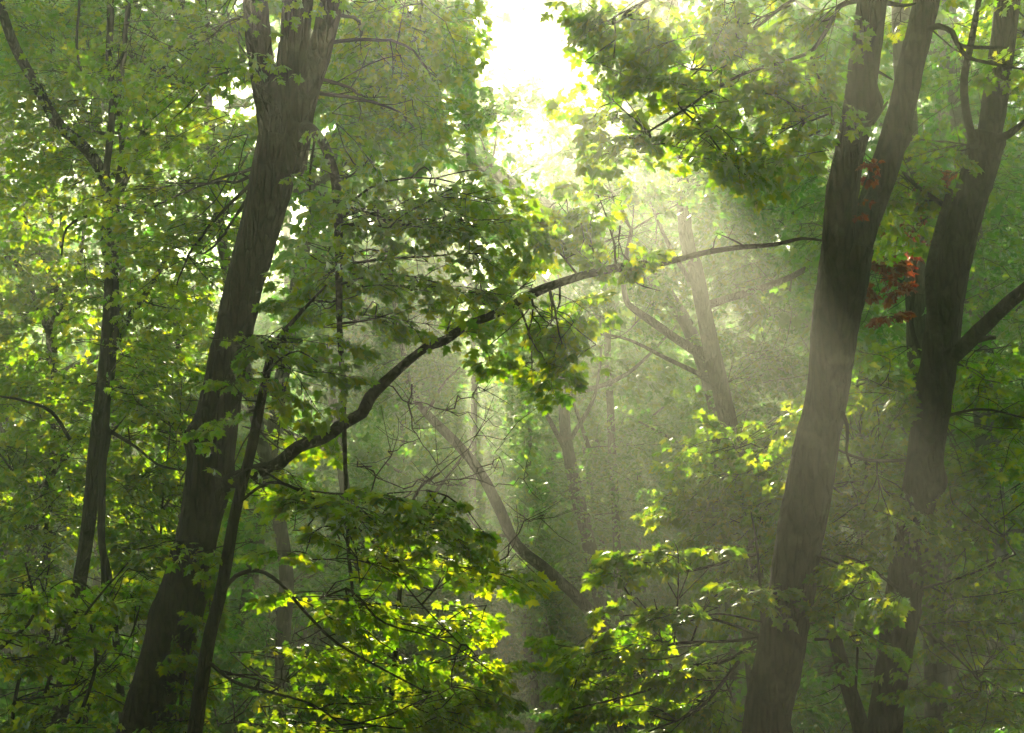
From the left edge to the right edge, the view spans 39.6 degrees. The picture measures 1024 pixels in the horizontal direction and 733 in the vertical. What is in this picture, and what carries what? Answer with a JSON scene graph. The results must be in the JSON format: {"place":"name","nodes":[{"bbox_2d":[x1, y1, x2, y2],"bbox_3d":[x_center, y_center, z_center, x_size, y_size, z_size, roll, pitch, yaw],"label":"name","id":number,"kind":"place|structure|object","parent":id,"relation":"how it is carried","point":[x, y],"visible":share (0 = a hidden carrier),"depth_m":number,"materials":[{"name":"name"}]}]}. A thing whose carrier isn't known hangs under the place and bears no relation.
{"place":"outdoors","nodes":[
{"label":"outdoors","id":0,"kind":"place"},
{"bbox_2d":[11,0,1023,311],"label":"sky","id":1,"kind":"structure","parent":0,"point":[508,28],"materials":[{"name":"white"}]},
{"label":"ground","id":2,"kind":"structure","parent":0,"visible":0},
{"bbox_2d":[8,2,85,549],"bbox_3d":[-15.343,-1.084,31.910,11.770,22.022,12.282,0,-10,0],"label":"woodland tree","id":3,"kind":"object","parent":2,"relation":"on","point":[63,533],"visible":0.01,"depth_m":34.70,"materials":[{"name":"green plant"}]},
{"bbox_2d":[8,337,92,677],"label":"tree","id":4,"kind":"object","parent":2,"relation":"on","point":[17,419],"depth_m":42.12,"materials":[{"name":"green plant"}]},
{"bbox_2d":[6,619,132,732],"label":"woodland shrub","id":5,"kind":"object","parent":2,"relation":"on","point":[95,721],"visible":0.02,"depth_m":18.44,"materials":[{"name":"green plant"}]},
{"bbox_2d":[0,204,142,717],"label":"maple sapling","id":6,"kind":"object","parent":2,"relation":"on","point":[24,288],"visible":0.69,"depth_m":16.66,"materials":[{"name":"green plant"}]},
{"bbox_2d":[0,581,143,732],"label":"woodland shrub","id":7,"kind":"object","parent":2,"relation":"on","point":[29,683],"visible":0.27,"depth_m":15.48,"materials":[{"name":"green plant"}]},
{"bbox_2d":[0,312,158,689],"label":"tree","id":8,"kind":"object","parent":2,"relation":"on","point":[61,629],"depth_m":42.26,"materials":[{"name":"green plant"}]},
{"bbox_2d":[0,350,163,717],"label":"maple shrub","id":9,"kind":"object","parent":2,"relation":"on","point":[27,508],"visible":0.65,"depth_m":15.78,"materials":[{"name":"green plant"}]},
{"bbox_2d":[0,560,164,732],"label":"maple shrub","id":10,"kind":"object","parent":2,"relation":"on","point":[114,603],"visible":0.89,"depth_m":9.18,"materials":[{"name":"green plant"}]},
{"bbox_2d":[4,0,207,366],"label":"pale tree","id":11,"kind":"object","parent":2,"relation":"on","point":[58,213],"visible":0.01,"depth_m":35.34,"materials":[{"name":"green plant"}]},
{"bbox_2d":[0,1,240,262],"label":"pale tree","id":12,"kind":"object","parent":2,"relation":"on","point":[3,169],"visible":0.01,"depth_m":29.91,"materials":[{"name":"green plant"}]},
{"bbox_2d":[0,0,252,724],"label":"forked tree","id":13,"kind":"object","parent":2,"relation":"on","point":[75,133],"visible":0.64,"depth_m":13.94,"materials":[{"name":"green plant"}]},
{"bbox_2d":[75,0,82,70],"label":"hanging vine","id":14,"kind":"object","parent":13,"relation":"hanging from","point":[76,31],"visible":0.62,"depth_m":12.99,"materials":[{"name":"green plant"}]},
{"bbox_2d":[82,0,130,732],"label":"climbing vine","id":15,"kind":"object","parent":13,"relation":"attached to","point":[106,426],"visible":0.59,"depth_m":13.74,"materials":[{"name":"green plant"}]},
{"bbox_2d":[97,0,124,719],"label":"climbing vine","id":16,"kind":"object","parent":13,"relation":"attached to","point":[107,317],"visible":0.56,"depth_m":13.79,"materials":[{"name":"green plant"}]},
{"bbox_2d":[10,111,294,580],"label":"woodland tree","id":17,"kind":"object","parent":2,"relation":"on","point":[36,327],"visible":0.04,"depth_m":47.92,"materials":[{"name":"green plant"}]},
{"bbox_2d":[74,627,241,731],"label":"woodland shrub","id":18,"kind":"object","parent":2,"relation":"on","point":[220,654],"visible":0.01,"depth_m":22.62,"materials":[{"name":"green plant"}]},
{"bbox_2d":[0,0,326,707],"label":"woodland tree","id":19,"kind":"object","parent":2,"relation":"on","point":[3,430],"visible":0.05,"depth_m":26.23,"materials":[{"name":"green plant"}]},
{"bbox_2d":[0,0,331,301],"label":"leaning tree","id":20,"kind":"object","parent":2,"relation":"on","point":[133,183],"visible":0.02,"depth_m":27.22,"materials":[{"name":"green plant"}]},
{"bbox_2d":[72,334,262,608],"bbox_3d":[-3.801,2.482,15.417,1.957,5.740,3.900,3,-10,-17],"label":"maple shrub","id":21,"kind":"object","parent":2,"relation":"on","point":[167,421],"visible":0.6,"depth_m":15.09,"materials":[{"name":"green plant"}]},
{"bbox_2d":[9,54,328,660],"bbox_3d":[-11.647,-0.207,39.158,12.301,23.036,11.203,-5,-11,26],"label":"woodland tree","id":22,"kind":"object","parent":2,"relation":"on","point":[56,527],"visible":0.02,"depth_m":38.11,"materials":[{"name":"green plant"}]},
{"bbox_2d":[38,327,310,706],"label":"tree","id":23,"kind":"object","parent":2,"relation":"on","point":[67,566],"visible":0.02,"depth_m":41.02,"materials":[{"name":"green plant"}]},
{"bbox_2d":[133,537,231,732],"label":"ivy shrub","id":24,"kind":"object","parent":2,"relation":"on","point":[187,664],"visible":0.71,"depth_m":9.66,"materials":[{"name":"green plant"}]},
{"bbox_2d":[116,275,259,700],"bbox_3d":[-4.144,2.490,17.390,1.966,7.472,2.510,2,-10,-9],"label":"maple sapling","id":25,"kind":"object","parent":2,"relation":"on","point":[203,345],"visible":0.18,"depth_m":17.62,"materials":[{"name":"green plant"}]},
{"bbox_2d":[113,375,321,700],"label":"tree","id":26,"kind":"object","parent":2,"relation":"on","point":[125,631],"depth_m":47.10,"materials":[{"name":"green plant"}]},
{"bbox_2d":[0,0,451,683],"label":"crooked tree","id":27,"kind":"object","parent":2,"relation":"on","point":[286,314],"visible":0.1,"depth_m":21.96,"materials":[{"name":"green plant"}]},
{"bbox_2d":[91,668,366,732],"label":"woodland shrub","id":28,"kind":"object","parent":2,"relation":"on","point":[213,724],"visible":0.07,"depth_m":19.89,"materials":[{"name":"green plant"}]},
{"bbox_2d":[85,655,379,732],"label":"woodland shrub","id":29,"kind":"object","parent":2,"relation":"on","point":[228,708],"visible":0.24,"depth_m":16.55,"materials":[{"name":"green plant"}]},
{"bbox_2d":[0,0,490,670],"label":"slim tree","id":30,"kind":"object","parent":2,"relation":"on","point":[308,342],"visible":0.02,"depth_m":22.54,"materials":[{"name":"green plant"}]},
{"bbox_2d":[14,0,535,625],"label":"woodland tree","id":31,"kind":"object","parent":2,"relation":"on","point":[360,446],"visible":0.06,"depth_m":33.51,"materials":[{"name":"green plant"}]},
{"bbox_2d":[174,356,430,702],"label":"tree","id":32,"kind":"object","parent":2,"relation":"on","point":[300,642],"visible":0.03,"depth_m":41.93,"materials":[{"name":"green plant"}]},
{"bbox_2d":[4,0,603,716],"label":"woodland tree","id":33,"kind":"object","parent":2,"relation":"on","point":[352,334],"visible":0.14,"depth_m":28.32,"materials":[{"name":"green plant"}]},
{"bbox_2d":[0,0,608,725],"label":"mossy tree","id":34,"kind":"object","parent":2,"relation":"on","point":[244,636],"visible":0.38,"depth_m":17.61,"materials":[{"name":"green plant"}]},
{"bbox_2d":[216,677,394,732],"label":"woodland shrub","id":35,"kind":"object","parent":2,"relation":"on","point":[260,695],"visible":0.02,"depth_m":22.71,"materials":[{"name":"green plant"}]},
{"bbox_2d":[169,87,467,651],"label":"woodland tree","id":36,"kind":"object","parent":2,"relation":"on","point":[273,278],"visible":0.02,"depth_m":47.81,"materials":[{"name":"green plant"}]},
{"bbox_2d":[232,344,427,683],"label":"tree","id":37,"kind":"object","parent":2,"relation":"on","point":[314,629],"visible":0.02,"depth_m":47.83,"materials":[{"name":"green plant"}]},
{"bbox_2d":[251,630,476,732],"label":"woodland shrub","id":38,"kind":"object","parent":2,"relation":"on","point":[442,653],"visible":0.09,"depth_m":26.03,"materials":[{"name":"green plant"}]},
{"bbox_2d":[179,285,559,732],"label":"maple sapling","id":39,"kind":"object","parent":2,"relation":"on","point":[402,534],"visible":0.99,"depth_m":9.02,"materials":[{"name":"green plant"}]},
{"bbox_2d":[88,0,676,730],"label":"arching tree","id":40,"kind":"object","parent":2,"relation":"on","point":[424,370],"visible":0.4,"depth_m":21.96,"materials":[{"name":"green plant"}]},
{"bbox_2d":[36,0,753,722],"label":"leaning tree","id":41,"kind":"object","parent":2,"relation":"on","point":[280,374],"visible":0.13,"depth_m":23.81,"materials":[{"name":"green plant"}]},
{"bbox_2d":[291,387,525,715],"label":"tree","id":42,"kind":"object","parent":2,"relation":"on","point":[390,653],"visible":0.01,"depth_m":45.18,"materials":[{"name":"green plant"}]},
{"bbox_2d":[342,684,490,732],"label":"woodland shrub","id":43,"kind":"object","parent":2,"relation":"on","point":[375,729],"visible":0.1,"depth_m":16.67,"materials":[{"name":"green plant"}]},
{"bbox_2d":[301,373,540,717],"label":"tree","id":44,"kind":"object","parent":2,"relation":"on","point":[382,434],"visible":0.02,"depth_m":41.38,"materials":[{"name":"green plant"}]},
{"bbox_2d":[327,669,531,732],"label":"woodland shrub","id":45,"kind":"object","parent":2,"relation":"on","point":[510,731],"depth_m":31.92,"materials":[{"name":"green plant"}]},
{"bbox_2d":[349,634,526,732],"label":"woodland shrub","id":46,"kind":"object","parent":2,"relation":"on","point":[384,639],"visible":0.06,"depth_m":24.44,"materials":[{"name":"green plant"}]},
{"bbox_2d":[66,0,821,732],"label":"leaning maple","id":47,"kind":"object","parent":2,"relation":"on","point":[288,82],"visible":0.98,"depth_m":9.90,"materials":[{"name":"green plant"}]},
{"bbox_2d":[224,28,677,679],"bbox_3d":[-2.027,-0.320,40.663,13.219,24.019,11.348,0,-10,0],"label":"woodland tree","id":48,"kind":"object","parent":2,"relation":"on","point":[494,436],"visible":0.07,"depth_m":39.37,"materials":[{"name":"green plant"}]},
{"bbox_2d":[350,377,577,732],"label":"bare sapling","id":49,"kind":"object","parent":2,"relation":"on","point":[399,592],"visible":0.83,"depth_m":10.97,"materials":[{"name":"brown plant"}]},
{"bbox_2d":[411,661,528,720],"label":"woodland shrub","id":50,"kind":"object","parent":2,"relation":"on","point":[521,686],"visible":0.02,"depth_m":40.44,"materials":[{"name":"green plant"}]},
{"bbox_2d":[399,271,580,675],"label":"tree","id":51,"kind":"object","parent":2,"relation":"on","point":[505,507],"visible":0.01,"depth_m":59.55,"materials":[{"name":"green plant"}]},
{"bbox_2d":[268,0,755,686],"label":"woodland tree","id":52,"kind":"object","parent":2,"relation":"on","point":[472,402],"visible":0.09,"depth_m":34.40,"materials":[{"name":"green plant"}]},
{"bbox_2d":[321,1,702,706],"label":"woodland tree","id":53,"kind":"object","parent":2,"relation":"on","point":[523,133],"visible":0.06,"depth_m":45.69,"materials":[{"name":"green plant"}]},
{"bbox_2d":[433,688,594,732],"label":"woodland shrub","id":54,"kind":"object","parent":2,"relation":"on","point":[516,718],"visible":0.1,"depth_m":33.48,"materials":[{"name":"green plant"}]},
{"bbox_2d":[485,665,556,732],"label":"woodland shrub","id":55,"kind":"object","parent":2,"relation":"on","point":[542,679],"visible":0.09,"depth_m":36.39,"materials":[{"name":"green plant"}]},
{"bbox_2d":[448,645,603,720],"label":"woodland shrub","id":56,"kind":"object","parent":2,"relation":"on","point":[540,687],"visible":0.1,"depth_m":40.64,"materials":[{"name":"green plant"}]},
{"bbox_2d":[384,286,673,726],"bbox_3d":[0.316,5.203,40.313,8.215,15.310,8.963,9,-13,-40],"label":"tree","id":57,"kind":"object","parent":2,"relation":"on","point":[533,684],"visible":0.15,"depth_m":39.54,"materials":[{"name":"green plant"}]},
{"bbox_2d":[426,371,647,713],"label":"tree","id":58,"kind":"object","parent":2,"relation":"on","point":[572,602],"visible":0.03,"depth_m":43.87,"materials":[{"name":"green plant"}]},
{"bbox_2d":[516,707,562,721],"bbox_3d":[0.458,6.247,19.776,2.712,3.004,2.341,-4,-11,21],"label":"woodland shrub","id":59,"kind":"object","parent":2,"relation":"on","point":[527,715],"visible":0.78,"depth_m":19.20,"materials":[{"name":"green plant"}]},
{"bbox_2d":[514,686,572,731],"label":"woodland shrub","id":60,"kind":"object","parent":2,"relation":"on","point":[537,691],"visible":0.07,"depth_m":37.90,"materials":[{"name":"green plant"}]},
{"bbox_2d":[297,0,811,732],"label":"forked tree","id":61,"kind":"object","parent":2,"relation":"on","point":[581,500],"visible":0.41,"depth_m":27.88,"materials":[{"name":"green plant"}]},
{"bbox_2d":[379,51,745,730],"bbox_3d":[0.229,1.392,22.418,4.652,13.988,8.197,-6,-11,29],"label":"leaning tree","id":62,"kind":"object","parent":2,"relation":"on","point":[685,322],"visible":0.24,"depth_m":23.35,"materials":[{"name":"green plant"}]},
{"bbox_2d":[392,0,773,726],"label":"woodland tree","id":63,"kind":"object","parent":2,"relation":"on","point":[582,102],"visible":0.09,"depth_m":41.40,"materials":[{"name":"green plant"}]},
{"bbox_2d":[503,325,687,683],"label":"tree","id":64,"kind":"object","parent":2,"relation":"on","point":[555,559],"depth_m":52.49,"materials":[{"name":"green plant"}]},
{"bbox_2d":[580,702,644,732],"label":"woodland shrub","id":65,"kind":"object","parent":2,"relation":"on","point":[635,726],"visible":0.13,"depth_m":30.61,"materials":[{"name":"green plant"}]},
{"bbox_2d":[537,392,713,679],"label":"tree","id":66,"kind":"object","parent":2,"relation":"on","point":[679,649],"visible":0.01,"depth_m":48.38,"materials":[{"name":"green plant"}]},
{"bbox_2d":[421,46,830,731],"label":"slim tree","id":67,"kind":"object","parent":2,"relation":"on","point":[611,400],"visible":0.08,"depth_m":30.95,"materials":[{"name":"green plant"}]},
{"bbox_2d":[517,329,743,732],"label":"tree","id":68,"kind":"object","parent":2,"relation":"on","point":[638,603],"visible":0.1,"depth_m":41.51,"materials":[{"name":"green plant"}]},
{"bbox_2d":[274,0,1023,690],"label":"crooked tree","id":69,"kind":"object","parent":2,"relation":"on","point":[752,284],"visible":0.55,"depth_m":19.43,"materials":[{"name":"green plant"}]},
{"bbox_2d":[523,511,805,732],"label":"maple sapling","id":70,"kind":"object","parent":2,"relation":"on","point":[679,712],"visible":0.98,"depth_m":9.91,"materials":[{"name":"green plant"}]},
{"bbox_2d":[565,631,814,732],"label":"woodland shrub","id":71,"kind":"object","parent":2,"relation":"on","point":[743,685],"visible":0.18,"depth_m":20.25,"materials":[{"name":"green plant"}]},
{"bbox_2d":[499,64,896,624],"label":"woodland tree","id":72,"kind":"object","parent":2,"relation":"on","point":[645,394],"visible":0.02,"depth_m":46.00,"materials":[{"name":"green plant"}]},
{"bbox_2d":[608,344,825,689],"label":"tree","id":73,"kind":"object","parent":2,"relation":"on","point":[690,625],"visible":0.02,"depth_m":48.08,"materials":[{"name":"green plant"}]},
{"bbox_2d":[670,433,783,652],"bbox_3d":[2.958,3.725,17.869,2.032,5.862,3.140,0,-10,0],"label":"slim tree","id":74,"kind":"object","parent":2,"relation":"on","point":[754,576],"visible":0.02,"depth_m":17.93,"materials":[{"name":"green plant"}]},
{"bbox_2d":[624,382,830,726],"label":"tree","id":75,"kind":"object","parent":2,"relation":"on","point":[671,603],"visible":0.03,"depth_m":43.52,"materials":[{"name":"green plant"}]},
{"bbox_2d":[640,636,846,732],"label":"woodland shrub","id":76,"kind":"object","parent":2,"relation":"on","point":[813,718],"visible":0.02,"depth_m":30.53,"materials":[{"name":"green plant"}]},
{"bbox_2d":[474,0,1023,732],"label":"double maple","id":77,"kind":"object","parent":2,"relation":"on","point":[652,52],"visible":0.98,"depth_m":9.43,"materials":[{"name":"green plant"}]},
{"bbox_2d":[852,152,884,240],"bbox_3d":[2.329,-1.090,9.454,0.232,0.653,0.322,7,-12,-35],"label":"red creeper","id":78,"kind":"object","parent":77,"relation":"attached to","point":[865,182],"visible":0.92,"depth_m":9.46,"materials":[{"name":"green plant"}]},
{"bbox_2d":[674,240,862,699],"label":"tree","id":79,"kind":"object","parent":2,"relation":"on","point":[820,634],"visible":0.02,"depth_m":58.10,"materials":[{"name":"green plant"}]},
{"bbox_2d":[519,0,1023,731],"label":"woodland tree","id":80,"kind":"object","parent":2,"relation":"on","point":[667,456],"visible":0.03,"depth_m":34.61,"materials":[{"name":"green plant"}]},
{"bbox_2d":[629,340,970,732],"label":"maple shrub","id":81,"kind":"object","parent":2,"relation":"on","point":[721,515],"visible":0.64,"depth_m":12.27,"materials":[{"name":"green plant"}]},
{"bbox_2d":[739,567,875,732],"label":"dark tree","id":82,"kind":"object","parent":2,"relation":"on","point":[844,678],"visible":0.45,"depth_m":13.53,"materials":[{"name":"green plant"}]},
{"bbox_2d":[717,371,923,730],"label":"tree","id":83,"kind":"object","parent":2,"relation":"on","point":[848,653],"visible":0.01,"depth_m":43.73,"materials":[{"name":"green plant"}]},
{"bbox_2d":[724,356,923,731],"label":"tree","id":84,"kind":"object","parent":2,"relation":"on","point":[865,654],"depth_m":44.03,"materials":[{"name":"green plant"}]},
{"bbox_2d":[631,0,1023,696],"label":"pale tree","id":85,"kind":"object","parent":2,"relation":"on","point":[979,440],"visible":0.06,"depth_m":24.83,"materials":[{"name":"green plant"}]},
{"bbox_2d":[791,699,869,732],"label":"woodland shrub","id":86,"kind":"object","parent":2,"relation":"on","point":[818,727],"visible":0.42,"depth_m":21.42,"materials":[{"name":"green plant"}]},
{"bbox_2d":[659,0,1023,712],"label":"woodland tree","id":87,"kind":"object","parent":2,"relation":"on","point":[999,342],"visible":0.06,"depth_m":28.34,"materials":[{"name":"green plant"}]},
{"bbox_2d":[666,1,1023,687],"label":"woodland tree","id":88,"kind":"object","parent":2,"relation":"on","point":[736,316],"visible":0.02,"depth_m":37.73,"materials":[{"name":"green plant"}]},
{"bbox_2d":[791,674,913,732],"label":"woodland shrub","id":89,"kind":"object","parent":2,"relation":"on","point":[835,723],"visible":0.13,"depth_m":31.98,"materials":[{"name":"green plant"}]},
{"bbox_2d":[801,700,906,732],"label":"woodland shrub","id":90,"kind":"object","parent":2,"relation":"on","point":[812,713],"visible":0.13,"depth_m":18.42,"materials":[{"name":"green plant"}]},
{"bbox_2d":[815,696,924,732],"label":"woodland shrub","id":91,"kind":"object","parent":2,"relation":"on","point":[844,714],"visible":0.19,"depth_m":18.10,"materials":[{"name":"green plant"}]},
{"bbox_2d":[754,0,1023,732],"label":"pale tree","id":92,"kind":"object","parent":2,"relation":"on","point":[1012,320],"visible":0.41,"depth_m":15.59,"materials":[{"name":"green plant"}]},
{"bbox_2d":[864,163,957,719],"bbox_3d":[4.204,1.553,13.950,1.076,7.383,2.070,-6,-12,32],"label":"red creeper","id":93,"kind":"object","parent":92,"relation":"attached to","point":[901,267],"visible":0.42,"depth_m":13.95,"materials":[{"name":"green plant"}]},
{"bbox_2d":[828,671,952,732],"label":"woodland shrub","id":94,"kind":"object","parent":2,"relation":"on","point":[862,693],"visible":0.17,"depth_m":26.98,"materials":[{"name":"green plant"}]},
{"bbox_2d":[783,40,1023,687],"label":"woodland tree","id":95,"kind":"object","parent":2,"relation":"on","point":[903,321],"visible":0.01,"depth_m":46.11,"materials":[{"name":"green plant"}]},
{"bbox_2d":[823,0,1023,732],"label":"elbow maple","id":96,"kind":"object","parent":2,"relation":"on","point":[947,348],"visible":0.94,"depth_m":10.92,"materials":[{"name":"green plant"}]},
{"bbox_2d":[863,652,992,732],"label":"woodland shrub","id":97,"kind":"object","parent":2,"relation":"on","point":[914,677],"visible":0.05,"depth_m":32.43,"materials":[{"name":"green plant"}]},
{"bbox_2d":[836,369,1023,715],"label":"tree","id":98,"kind":"object","parent":2,"relation":"on","point":[864,656],"visible":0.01,"depth_m":46.22,"materials":[{"name":"green plant"}]},
{"bbox_2d":[840,0,1023,581],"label":"woodland tree","id":99,"kind":"object","parent":2,"relation":"on","point":[959,423],"visible":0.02,"depth_m":33.40,"materials":[{"name":"green plant"}]},
{"bbox_2d":[841,311,1023,719],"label":"tree","id":100,"kind":"object","parent":2,"relation":"on","point":[984,658],"visible":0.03,"depth_m":42.57,"materials":[{"name":"green plant"}]},
{"bbox_2d":[872,19,1023,510],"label":"woodland tree","id":101,"kind":"object","parent":2,"relation":"on","point":[1022,55],"visible":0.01,"depth_m":38.36,"materials":[{"name":"green plant"}]},
{"bbox_2d":[946,667,1023,732],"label":"woodland shrub","id":102,"kind":"object","parent":2,"relation":"on","point":[997,730],"visible":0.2,"depth_m":15.84,"materials":[{"name":"green plant"}]},
{"bbox_2d":[956,640,1023,732],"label":"woodland shrub","id":103,"kind":"object","parent":2,"relation":"on","point":[983,693],"visible":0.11,"depth_m":20.63,"materials":[{"name":"green plant"}]},
{"bbox_2d":[960,471,1023,678],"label":"tree","id":104,"kind":"object","parent":2,"relation":"on","point":[1021,617],"visible":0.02,"depth_m":44.92,"materials":[{"name":"green plant"}]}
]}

